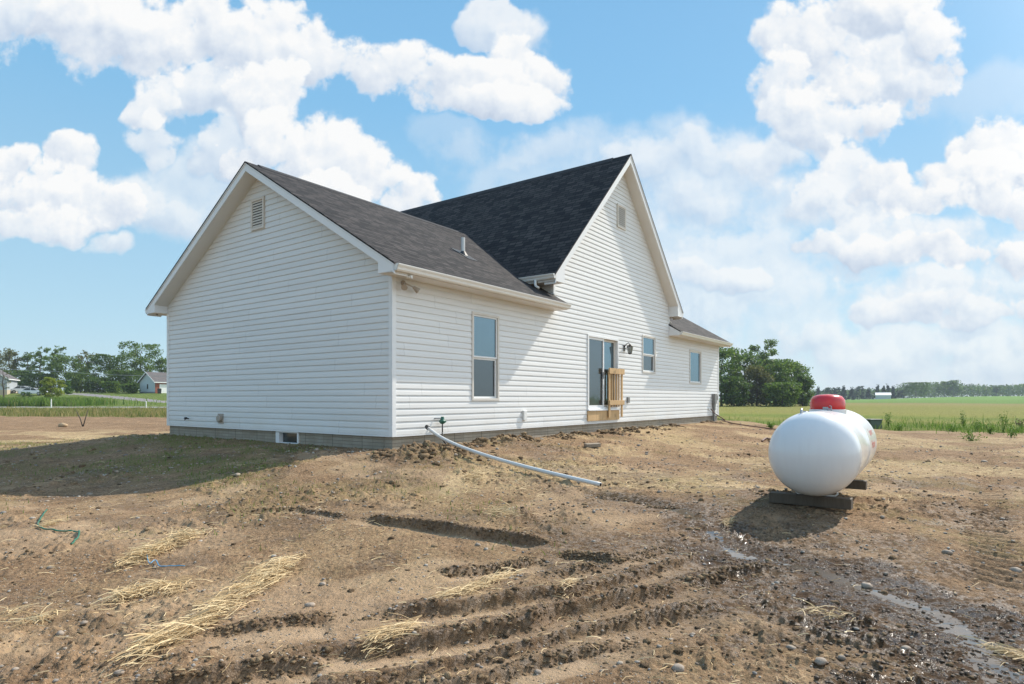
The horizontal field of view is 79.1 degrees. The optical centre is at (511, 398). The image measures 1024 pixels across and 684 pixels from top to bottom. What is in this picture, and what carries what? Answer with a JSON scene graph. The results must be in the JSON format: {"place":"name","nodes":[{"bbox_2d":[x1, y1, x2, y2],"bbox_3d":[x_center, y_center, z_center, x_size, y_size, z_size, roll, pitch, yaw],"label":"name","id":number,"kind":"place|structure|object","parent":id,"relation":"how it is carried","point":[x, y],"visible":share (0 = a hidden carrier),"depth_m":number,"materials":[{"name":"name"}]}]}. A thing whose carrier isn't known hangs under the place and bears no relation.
{"place":"outdoors","nodes":[
{"label":"outdoors","id":0,"kind":"place"},
{"bbox_2d":[0,396,165,406],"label":"tall grass","id":1,"kind":"structure","parent":0,"point":[41,401],"depth_m":94.37,"materials":[{"name":"plant"}]},
{"bbox_2d":[0,406,166,416],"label":"verge grass","id":2,"kind":"structure","parent":0,"point":[136,411],"depth_m":55.64,"materials":[{"name":"plant"}]},
{"bbox_2d":[0,391,166,417],"bbox_3d":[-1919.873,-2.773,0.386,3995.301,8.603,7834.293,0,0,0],"label":"lawn","id":3,"kind":"structure","parent":0,"point":[159,396],"depth_m":116.22,"materials":[{"name":"green plant"}]},
{"bbox_2d":[0,365,11,396],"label":"tree","id":4,"kind":"object","parent":3,"relation":"on","point":[2,383],"visible":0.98,"depth_m":103.96,"materials":[{"name":"green plant"}]},
{"bbox_2d":[0,351,13,369],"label":"tree","id":5,"kind":"object","parent":3,"relation":"on","point":[5,361],"visible":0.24,"depth_m":160.29,"materials":[{"name":"green plant"}]},
{"bbox_2d":[0,370,19,394],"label":"neighbour house","id":6,"kind":"structure","parent":3,"relation":"on","point":[13,383],"depth_m":127.52,"materials":[{"name":"white"}]},
{"bbox_2d":[0,348,23,375],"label":"tree","id":7,"kind":"object","parent":3,"relation":"on","point":[7,356],"visible":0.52,"depth_m":150.05,"materials":[{"name":"green plant"}]},
{"bbox_2d":[4,370,34,385],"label":"tree","id":8,"kind":"object","parent":3,"relation":"on","point":[16,372],"visible":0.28,"depth_m":145.74,"materials":[{"name":"green plant"}]},
{"bbox_2d":[19,392,32,397],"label":"shrub","id":9,"kind":"object","parent":3,"relation":"on","point":[27,393],"visible":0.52,"depth_m":103.64,"materials":[{"name":"green plant"}]},
{"bbox_2d":[14,352,43,383],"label":"tree","id":10,"kind":"object","parent":3,"relation":"on","point":[27,365],"visible":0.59,"depth_m":151.54,"materials":[{"name":"green plant"}]},
{"bbox_2d":[18,388,48,394],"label":"parked car","id":11,"kind":"object","parent":3,"relation":"on","point":[33,391],"visible":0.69,"depth_m":123.19,"materials":[{"name":"white paint"}]},
{"bbox_2d":[13,372,57,392],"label":"tree","id":12,"kind":"object","parent":3,"relation":"on","point":[31,377],"visible":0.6,"depth_m":142.14,"materials":[{"name":"green plant"}]},
{"bbox_2d":[34,346,50,386],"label":"tree","id":13,"kind":"object","parent":3,"relation":"on","point":[45,350],"visible":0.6,"depth_m":155.92,"materials":[{"name":"green plant"}]},
{"bbox_2d":[37,377,66,398],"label":"tree","id":14,"kind":"object","parent":3,"relation":"on","point":[58,390],"visible":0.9,"depth_m":105.62,"materials":[{"name":"green plant"}]},
{"bbox_2d":[44,346,66,374],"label":"tree","id":15,"kind":"object","parent":3,"relation":"on","point":[56,351],"visible":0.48,"depth_m":151.64,"materials":[{"name":"green plant"}]},
{"bbox_2d":[42,354,89,388],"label":"tree","id":16,"kind":"object","parent":3,"relation":"on","point":[60,367],"visible":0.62,"depth_m":144.94,"materials":[{"name":"green plant"}]},
{"bbox_2d":[63,380,72,393],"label":"shrub","id":17,"kind":"object","parent":3,"relation":"on","point":[67,390],"visible":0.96,"depth_m":127.81,"materials":[{"name":"green plant"}]},
{"bbox_2d":[60,372,99,392],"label":"tree","id":18,"kind":"object","parent":3,"relation":"on","point":[78,378],"visible":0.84,"depth_m":140.40,"materials":[{"name":"green plant"}]},
{"bbox_2d":[75,350,100,392],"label":"tree","id":19,"kind":"object","parent":3,"relation":"on","point":[85,353],"visible":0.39,"depth_m":153.91,"materials":[{"name":"green plant"}]},
{"bbox_2d":[81,377,113,392],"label":"tree","id":20,"kind":"object","parent":3,"relation":"on","point":[95,382],"visible":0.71,"depth_m":138.62,"materials":[{"name":"green plant"}]},
{"bbox_2d":[82,354,132,391],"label":"tree","id":21,"kind":"object","parent":3,"relation":"on","point":[120,360],"visible":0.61,"depth_m":146.67,"materials":[{"name":"green plant"}]},
{"bbox_2d":[101,381,122,392],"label":"shrub","id":22,"kind":"object","parent":3,"relation":"on","point":[115,386],"visible":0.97,"depth_m":130.25,"materials":[{"name":"green plant"}]},
{"bbox_2d":[103,370,144,392],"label":"tree","id":23,"kind":"object","parent":3,"relation":"on","point":[123,376],"visible":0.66,"depth_m":142.09,"materials":[{"name":"green plant"}]},
{"bbox_2d":[121,383,140,392],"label":"shrub","id":24,"kind":"object","parent":3,"relation":"on","point":[132,388],"visible":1,"depth_m":129.25,"materials":[{"name":"green plant"}]},
{"bbox_2d":[117,341,163,389],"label":"tree","id":25,"kind":"object","parent":3,"relation":"on","point":[141,361],"visible":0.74,"depth_m":155.56,"materials":[{"name":"green plant"}]},
{"bbox_2d":[137,372,166,392],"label":"garage","id":26,"kind":"structure","parent":3,"relation":"on","point":[150,382],"depth_m":131.49,"materials":[{"name":"blue"}]},
{"bbox_2d":[160,384,166,392],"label":"garage door","id":27,"kind":"structure","parent":26,"relation":"in","point":[163,386],"depth_m":131.48,"materials":[{"name":"white plastic"}]},
{"bbox_2d":[149,356,166,372],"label":"tree","id":28,"kind":"object","parent":3,"relation":"on","point":[159,364],"visible":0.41,"depth_m":150.76,"materials":[{"name":"green plant"}]},
{"bbox_2d":[0,368,166,376],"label":"overhead wire","id":29,"kind":"object","parent":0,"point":[73,372],"visible":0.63,"depth_m":97.98,"materials":[{"name":"grey metal"}]},
{"bbox_2d":[3,406,165,407],"bbox_3d":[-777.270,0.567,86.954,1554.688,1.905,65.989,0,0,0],"label":"road","id":30,"kind":"structure","parent":0,"point":[87,407],"depth_m":85.28,"materials":[{"name":"asphalt"}]},
{"bbox_2d":[50,393,166,402],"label":"driveway","id":31,"kind":"structure","parent":0,"point":[128,398],"depth_m":118.65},
{"bbox_2d":[11,386,29,392],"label":"parked car","id":32,"kind":"object","parent":31,"relation":"on","point":[15,389],"visible":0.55,"depth_m":129.12,"materials":[{"name":"white paint"}]},
{"bbox_2d":[0,416,1023,683],"bbox_3d":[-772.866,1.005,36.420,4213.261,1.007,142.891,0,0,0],"label":"ground","id":33,"kind":"structure","parent":0,"point":[984,538],"depth_m":5.47,"materials":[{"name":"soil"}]},
{"bbox_2d":[0,603,67,628],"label":"straw pile","id":34,"kind":"object","parent":33,"relation":"on","point":[41,616],"visible":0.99,"depth_m":3.94,"materials":[{"name":"plant"}]},
{"bbox_2d":[32,516,71,527],"bbox_3d":[-4.874,1.285,6.545,0.255,0.095,0.547,0,0,0],"label":"straw pile","id":35,"kind":"object","parent":33,"relation":"on","point":[48,523],"visible":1,"depth_m":6.52,"materials":[{"name":"plant"}]},
{"bbox_2d":[37,509,79,543],"bbox_3d":[-4.856,1.310,6.545,0.252,0.065,2.434,0,0,-44],"label":"strap","id":36,"kind":"object","parent":33,"relation":"on","point":[78,532],"visible":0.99,"depth_m":6.23,"materials":[{"name":"plastic"}]},
{"bbox_2d":[113,669,124,674],"bbox_3d":[-2.010,1.400,3.170,0.044,0.025,0.042,0,0,20],"label":"stone","id":37,"kind":"object","parent":33,"relation":"on","point":[118,672],"visible":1,"depth_m":3.16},
{"bbox_2d":[87,573,212,612],"bbox_3d":[-2.616,1.365,4.473,0.569,0.117,0.844,0,0,37],"label":"straw pile","id":38,"kind":"object","parent":33,"relation":"on","point":[169,584],"visible":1,"depth_m":4.46,"materials":[{"name":"plant"}]},
{"bbox_2d":[91,525,216,575],"bbox_3d":[-3.172,1.312,5.612,0.483,0.178,1.398,0,0,0],"label":"straw pile","id":39,"kind":"object","parent":33,"relation":"on","point":[163,545],"visible":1,"depth_m":5.54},
{"bbox_2d":[146,554,184,566],"bbox_3d":[-2.963,1.367,5.216,0.560,0.039,0.104,0,0,30],"label":"twine","id":40,"kind":"object","parent":33,"relation":"on","point":[162,566],"visible":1,"depth_m":5.13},
{"bbox_2d":[97,546,322,683],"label":"straw pile","id":41,"kind":"object","parent":33,"relation":"on","point":[176,630],"visible":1,"depth_m":3.91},
{"bbox_2d":[0,433,565,562],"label":"sprouting grass","id":42,"kind":"structure","parent":33,"relation":"on","point":[111,470],"depth_m":10.65,"materials":[{"name":"plant"}]},
{"bbox_2d":[304,602,314,606],"bbox_3d":[-1.349,1.375,4.134,0.074,0.034,0.065,0,0,-4],"label":"stone","id":43,"kind":"object","parent":33,"relation":"on","point":[310,604],"visible":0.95,"depth_m":4.12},
{"bbox_2d":[355,612,426,662],"bbox_3d":[-0.706,1.376,3.656,0.521,0.176,0.318,0,0,-40],"label":"straw pile","id":44,"kind":"object","parent":33,"relation":"on","point":[391,631],"visible":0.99,"depth_m":3.59,"materials":[{"name":"plant"}]},
{"bbox_2d":[145,154,732,449],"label":"house","id":45,"kind":"structure","parent":33,"relation":"on","point":[294,310],"depth_m":14.95,"materials":[{"name":"plastic"}]},
{"bbox_2d":[276,430,298,443],"bbox_3d":[-4.925,0.855,13.728,0.840,0.320,0.135,0,0,36],"label":"basement window","id":46,"kind":"structure","parent":45,"relation":"in","point":[281,437],"depth_m":13.79,"materials":[{"name":"white glass"}]},
{"bbox_2d":[434,417,445,443],"bbox_3d":[-1.386,0.715,12.650,0.418,0.710,0.143,0,0,-26],"label":"gas regulator","id":47,"kind":"object","parent":45,"relation":"attached to","point":[442,420],"visible":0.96,"depth_m":12.60,"materials":[{"name":"green metal"}]},
{"bbox_2d":[471,311,498,400],"bbox_3d":[-0.632,-0.940,13.992,0.134,1.960,0.980,0,0,36],"label":"window","id":48,"kind":"structure","parent":45,"relation":"in","point":[485,327],"depth_m":14.01,"materials":[{"name":"glass"}]},
{"bbox_2d":[425,425,601,486],"bbox_3d":[-0.280,0.894,10.643,0.212,0.772,4.494,0,0,-43],"label":"drain pipe","id":49,"kind":"object","parent":45,"relation":"attached to","point":[556,474],"visible":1,"depth_m":10.12,"materials":[{"name":"plastic"}]},
{"bbox_2d":[587,334,619,410],"bbox_3d":[2.697,-0.758,18.564,0.225,2.205,1.970,0,0,36],"label":"sliding door","id":50,"kind":"structure","parent":45,"relation":"in","point":[602,352],"depth_m":18.42,"materials":[{"name":"clear glass"}]},
{"bbox_2d":[608,368,624,417],"bbox_3d":[3.188,-0.185,18.973,0.080,1.490,1.010,0,0,36],"label":"deck railing","id":51,"kind":"object","parent":45,"relation":"attached to","point":[612,401],"visible":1,"depth_m":18.88,"materials":[{"name":"brown wood"}]},
{"bbox_2d":[642,334,655,373],"bbox_3d":[4.648,-1.520,21.255,0.134,1.280,1.100,0,0,36],"label":"window","id":52,"kind":"structure","parent":45,"relation":"in","point":[648,342],"depth_m":21.34,"materials":[{"name":"glass"}]},
{"bbox_2d":[689,349,701,383],"bbox_3d":[7.333,-1.280,24.955,0.134,1.340,1.340,0,0,36],"label":"window","id":53,"kind":"structure","parent":45,"relation":"in","point":[695,356],"depth_m":25.03,"materials":[{"name":"glass"}]},
{"bbox_2d":[462,470,484,482],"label":"straw pile","id":54,"kind":"object","parent":33,"relation":"on","point":[474,475],"visible":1,"depth_m":9.25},
{"bbox_2d":[426,564,523,598],"bbox_3d":[-0.204,1.354,4.685,0.280,0.166,1.092,0,0,35],"label":"straw pile","id":55,"kind":"object","parent":33,"relation":"on","point":[488,581],"visible":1,"depth_m":4.53,"materials":[{"name":"plant"}]},
{"bbox_2d":[481,498,523,518],"bbox_3d":[-0.123,1.243,7.025,0.516,0.190,0.798,0,0,0],"label":"straw pile","id":56,"kind":"object","parent":33,"relation":"on","point":[507,511],"visible":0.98,"depth_m":6.96,"materials":[{"name":"plant"}]},
{"bbox_2d":[0,423,1022,683],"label":"loose straw","id":57,"kind":"object","parent":33,"relation":"on","point":[540,551],"visible":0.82,"depth_m":5.87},
{"bbox_2d":[0,420,1023,683],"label":"soil clods","id":58,"kind":"object","parent":33,"relation":"on","point":[266,658],"visible":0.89,"depth_m":4.36,"materials":[{"name":"soil"}]},
{"bbox_2d":[552,574,582,598],"bbox_3d":[0.409,1.375,4.597,0.181,0.122,0.492,0,0,19],"label":"straw pile","id":59,"kind":"object","parent":33,"relation":"on","point":[570,580],"visible":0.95,"depth_m":4.56,"materials":[{"name":"plant"}]},
{"bbox_2d":[584,443,600,447],"bbox_3d":[1.808,1.040,13.956,0.340,0.080,0.200,-2,2,-12],"label":"paver","id":60,"kind":"object","parent":33,"relation":"on","point":[586,445],"visible":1,"depth_m":13.87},
{"bbox_2d":[671,663,683,672],"bbox_3d":[0.873,1.413,3.249,0.067,0.043,0.062,0,0,-20],"label":"stone","id":61,"kind":"object","parent":33,"relation":"on","point":[677,667],"visible":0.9,"depth_m":3.23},
{"bbox_2d":[720,512,738,527],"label":"straw pile","id":62,"kind":"object","parent":33,"relation":"on","point":[729,522],"visible":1,"depth_m":6.55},
{"bbox_2d":[711,409,775,429],"bbox_3d":[11.451,0.923,34.542,2.730,1.032,21.631,0,0,11],"label":"cable","id":63,"kind":"object","parent":33,"relation":"on","point":[722,419],"visible":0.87,"depth_m":24.93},
{"bbox_2d":[786,645,795,649],"bbox_3d":[1.606,1.430,3.567,0.056,0.027,0.039,0,0,41],"label":"stone","id":64,"kind":"object","parent":33,"relation":"on","point":[791,647],"visible":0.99,"depth_m":3.56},
{"bbox_2d":[593,493,1023,683],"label":"mud crumbs","id":65,"kind":"object","parent":33,"relation":"on","point":[816,677],"visible":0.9,"depth_m":3.77,"materials":[{"name":"soil"}]},
{"bbox_2d":[769,491,852,509],"bbox_3d":[3.460,1.175,7.205,0.870,0.120,0.140,0,0,36],"label":"timber bearer","id":66,"kind":"object","parent":33,"relation":"on","point":[837,502],"visible":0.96,"depth_m":7.13,"materials":[{"name":"wood"}]},
{"bbox_2d":[768,394,876,496],"bbox_3d":[4.060,0.530,7.978,0.958,1.184,3.040,0,0,34],"label":"propane tank","id":67,"kind":"object","parent":66,"relation":"on","point":[825,445],"visible":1,"depth_m":6.81,"materials":[{"name":"metal"}]},
{"bbox_2d":[814,657,826,665],"bbox_3d":[1.650,1.402,3.314,0.072,0.041,0.056,0,0,-31],"label":"stone","id":68,"kind":"object","parent":33,"relation":"on","point":[821,661],"visible":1,"depth_m":3.29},
{"bbox_2d":[793,597,863,622],"bbox_3d":[2.061,1.375,4.046,0.219,0.092,0.460,0,0,-35],"label":"straw pile","id":69,"kind":"object","parent":33,"relation":"on","point":[829,614],"visible":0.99,"depth_m":4.04,"materials":[{"name":"plant"}]},
{"bbox_2d":[670,508,1023,683],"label":"puddle","id":70,"kind":"object","parent":33,"relation":"on","point":[992,662],"visible":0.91,"depth_m":4.16,"materials":[{"name":"grey liquid"}]},
{"bbox_2d":[845,479,866,489],"bbox_3d":[4.527,1.185,8.788,0.870,0.120,0.140,0,0,36],"label":"timber bearer","id":71,"kind":"object","parent":33,"relation":"on","point":[858,484],"visible":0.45,"depth_m":8.53,"materials":[{"name":"wood"}]},
{"bbox_2d":[861,582,872,588],"bbox_3d":[2.686,1.414,4.699,0.071,0.046,0.075,0,0,-34],"label":"stone","id":72,"kind":"object","parent":33,"relation":"on","point":[866,585],"visible":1,"depth_m":4.68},
{"bbox_2d":[941,550,952,554],"bbox_3d":[3.822,1.347,5.448,0.075,0.047,0.087,0,0,1],"label":"stone","id":73,"kind":"object","parent":33,"relation":"on","point":[949,552],"visible":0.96,"depth_m":5.42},
{"bbox_2d":[946,423,958,431],"bbox_3d":[19.031,1.259,26.794,0.509,0.521,0.725,0,0,29],"label":"weed","id":74,"kind":"object","parent":33,"relation":"on","point":[952,428],"visible":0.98,"depth_m":26.83,"materials":[{"name":"green plant"}]},
{"bbox_2d":[958,429,987,440],"bbox_3d":[15.341,1.273,20.846,0.724,0.550,0.877,0,0,-15],"label":"weed","id":75,"kind":"object","parent":33,"relation":"on","point":[969,433],"visible":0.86,"depth_m":20.73,"materials":[{"name":"green plant"}]},
{"bbox_2d":[960,635,1023,662],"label":"straw pile","id":76,"kind":"object","parent":33,"relation":"on","point":[1018,654],"visible":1,"depth_m":3.45,"materials":[{"name":"plant"}]},
{"bbox_2d":[1009,567,1022,572],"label":"stone","id":77,"kind":"object","parent":33,"relation":"on","point":[1017,569],"visible":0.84,"depth_m":5.12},
{"bbox_2d":[0,0,1023,398],"label":"sky","id":78,"kind":"structure","parent":0,"point":[840,183],"materials":[{"name":"blue"}]},
{"bbox_2d":[717,396,1023,432],"bbox_3d":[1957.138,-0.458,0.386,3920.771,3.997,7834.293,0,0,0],"label":"field","id":79,"kind":"structure","parent":0,"point":[980,408],"depth_m":78.71,"materials":[{"name":"green plant"}]},
{"bbox_2d":[719,347,749,405],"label":"tree","id":80,"kind":"object","parent":79,"relation":"on","point":[724,355],"visible":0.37,"depth_m":126.30,"materials":[{"name":"green plant"}]},
{"bbox_2d":[719,376,752,406],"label":"tree","id":81,"kind":"object","parent":79,"relation":"on","point":[730,384],"visible":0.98,"depth_m":121.05,"materials":[{"name":"green plant"}]},
{"bbox_2d":[719,348,773,405],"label":"tree","id":82,"kind":"object","parent":79,"relation":"on","point":[751,358],"visible":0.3,"depth_m":133.09,"materials":[{"name":"green plant"}]},
{"bbox_2d":[743,364,775,405],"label":"tree","id":83,"kind":"object","parent":79,"relation":"on","point":[757,373],"visible":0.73,"depth_m":125.30,"materials":[{"name":"green plant"}]},
{"bbox_2d":[748,339,778,363],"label":"tree","id":84,"kind":"object","parent":79,"relation":"on","point":[766,355],"visible":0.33,"depth_m":148.67,"materials":[{"name":"green plant"}]},
{"bbox_2d":[750,358,802,405],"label":"tree","id":85,"kind":"object","parent":79,"relation":"on","point":[783,366],"visible":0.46,"depth_m":128.22,"materials":[{"name":"green plant"}]},
{"bbox_2d":[761,382,803,406],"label":"tree","id":86,"kind":"object","parent":79,"relation":"on","point":[780,391],"visible":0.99,"depth_m":118.71,"materials":[{"name":"green plant"}]},
{"bbox_2d":[773,361,812,405],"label":"tree","id":87,"kind":"object","parent":79,"relation":"on","point":[800,370],"visible":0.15,"depth_m":136.29,"materials":[{"name":"green plant"}]},
{"bbox_2d":[792,374,815,405],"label":"tree","id":88,"kind":"object","parent":79,"relation":"on","point":[806,381],"visible":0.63,"depth_m":127.01,"materials":[{"name":"green plant"}]},
{"bbox_2d":[821,387,835,393],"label":"tree","id":89,"kind":"object","parent":79,"relation":"on","point":[828,390],"visible":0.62,"depth_m":438.18,"materials":[{"name":"green plant"}]},
{"bbox_2d":[832,387,842,394],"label":"tree","id":90,"kind":"object","parent":79,"relation":"on","point":[838,389],"visible":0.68,"depth_m":438.74,"materials":[{"name":"green plant"}]},
{"bbox_2d":[841,385,847,399],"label":"conifer","id":91,"kind":"object","parent":79,"relation":"on","point":[843,390],"visible":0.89,"depth_m":439.65,"materials":[{"name":"green plant"}]},
{"bbox_2d":[847,387,856,399],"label":"conifer","id":92,"kind":"object","parent":79,"relation":"on","point":[851,392],"visible":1,"depth_m":439.43,"materials":[{"name":"green plant"}]},
{"bbox_2d":[854,386,864,399],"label":"tree","id":93,"kind":"object","parent":79,"relation":"on","point":[857,391],"visible":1,"depth_m":439.28,"materials":[{"name":"green plant"}]},
{"bbox_2d":[864,387,873,398],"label":"conifer","id":94,"kind":"object","parent":79,"relation":"on","point":[868,395],"visible":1,"depth_m":439.30,"materials":[{"name":"green plant"}]},
{"bbox_2d":[866,419,882,428],"bbox_3d":[17.066,1.234,29.497,0.780,0.560,0.660,0,0,-20],"label":"utility cabinet","id":95,"kind":"object","parent":79,"relation":"on","point":[874,422],"visible":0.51,"depth_m":29.21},
{"bbox_2d":[875,393,890,398],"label":"barn","id":96,"kind":"structure","parent":79,"relation":"on","point":[882,395],"depth_m":408.53,"materials":[{"name":"metal"}]},
{"bbox_2d":[884,412,892,426],"bbox_3d":[18.829,1.028,31.063,0.536,0.811,0.369,0,0,-44],"label":"weed","id":97,"kind":"object","parent":79,"relation":"on","point":[887,421],"visible":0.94,"depth_m":31.04,"materials":[{"name":"green plant"}]},
{"bbox_2d":[886,384,892,398],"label":"conifer","id":98,"kind":"object","parent":79,"relation":"on","point":[888,390],"visible":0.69,"depth_m":439.47,"materials":[{"name":"green plant"}]},
{"bbox_2d":[891,385,896,398],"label":"conifer","id":99,"kind":"object","parent":79,"relation":"on","point":[893,391],"visible":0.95,"depth_m":439.54,"materials":[{"name":"green plant"}]},
{"bbox_2d":[895,390,906,397],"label":"tree","id":100,"kind":"object","parent":79,"relation":"on","point":[900,393],"visible":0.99,"depth_m":438.85,"materials":[{"name":"green plant"}]},
{"bbox_2d":[803,382,1023,399],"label":"wood","id":101,"kind":"object","parent":79,"relation":"on","point":[972,389],"visible":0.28,"depth_m":571.94,"materials":[{"name":"green plant"}]},
{"bbox_2d":[895,382,931,397],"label":"tree","id":102,"kind":"object","parent":79,"relation":"on","point":[912,385],"visible":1,"depth_m":428.84,"materials":[{"name":"green plant"}]},
{"bbox_2d":[932,381,954,396],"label":"tree","id":103,"kind":"object","parent":79,"relation":"on","point":[945,390],"visible":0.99,"depth_m":518.61,"materials":[{"name":"green plant"}]},
{"bbox_2d":[945,380,962,396],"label":"tree","id":104,"kind":"object","parent":79,"relation":"on","point":[955,383],"visible":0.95,"depth_m":517.66,"materials":[{"name":"green plant"}]},
{"bbox_2d":[959,411,966,425],"bbox_3d":[22.316,0.979,30.634,0.486,0.932,0.300,0,0,-44],"label":"weed","id":105,"kind":"object","parent":79,"relation":"on","point":[962,420],"visible":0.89,"depth_m":30.62,"materials":[{"name":"green plant"}]},
{"bbox_2d":[969,419,984,430],"bbox_3d":[20.655,1.179,27.465,0.640,0.588,0.528,0,0,-24],"label":"weed","id":106,"kind":"object","parent":79,"relation":"on","point":[979,423],"visible":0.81,"depth_m":27.41,"materials":[{"name":"green plant"}]},
{"bbox_2d":[982,424,995,433],"bbox_3d":[19.189,1.231,24.977,0.492,0.514,0.427,0,0,-30],"label":"weed","id":107,"kind":"object","parent":79,"relation":"on","point":[990,429],"visible":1,"depth_m":24.92,"materials":[{"name":"green plant"}]},
{"bbox_2d":[989,385,1001,392],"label":"tree","id":108,"kind":"object","parent":79,"relation":"on","point":[996,389],"visible":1,"depth_m":559.29,"materials":[{"name":"green plant"}]},
{"bbox_2d":[998,411,1012,431],"bbox_3d":[21.004,0.963,26.398,0.745,0.982,0.407,0,0,0],"label":"weed","id":109,"kind":"object","parent":79,"relation":"on","point":[1001,417],"visible":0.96,"depth_m":26.39,"materials":[{"name":"green plant"}]},
{"bbox_2d":[1003,422,1021,437],"bbox_3d":[18.797,1.163,23.202,0.701,0.726,0.477,0,0,-17],"label":"weed","id":110,"kind":"object","parent":79,"relation":"on","point":[1013,431],"visible":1,"depth_m":23.14,"materials":[{"name":"green plant"}]},
{"bbox_2d":[718,414,1023,433],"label":"weedy grass","id":111,"kind":"structure","parent":0,"point":[998,428],"depth_m":28.88,"materials":[{"name":"plant"}]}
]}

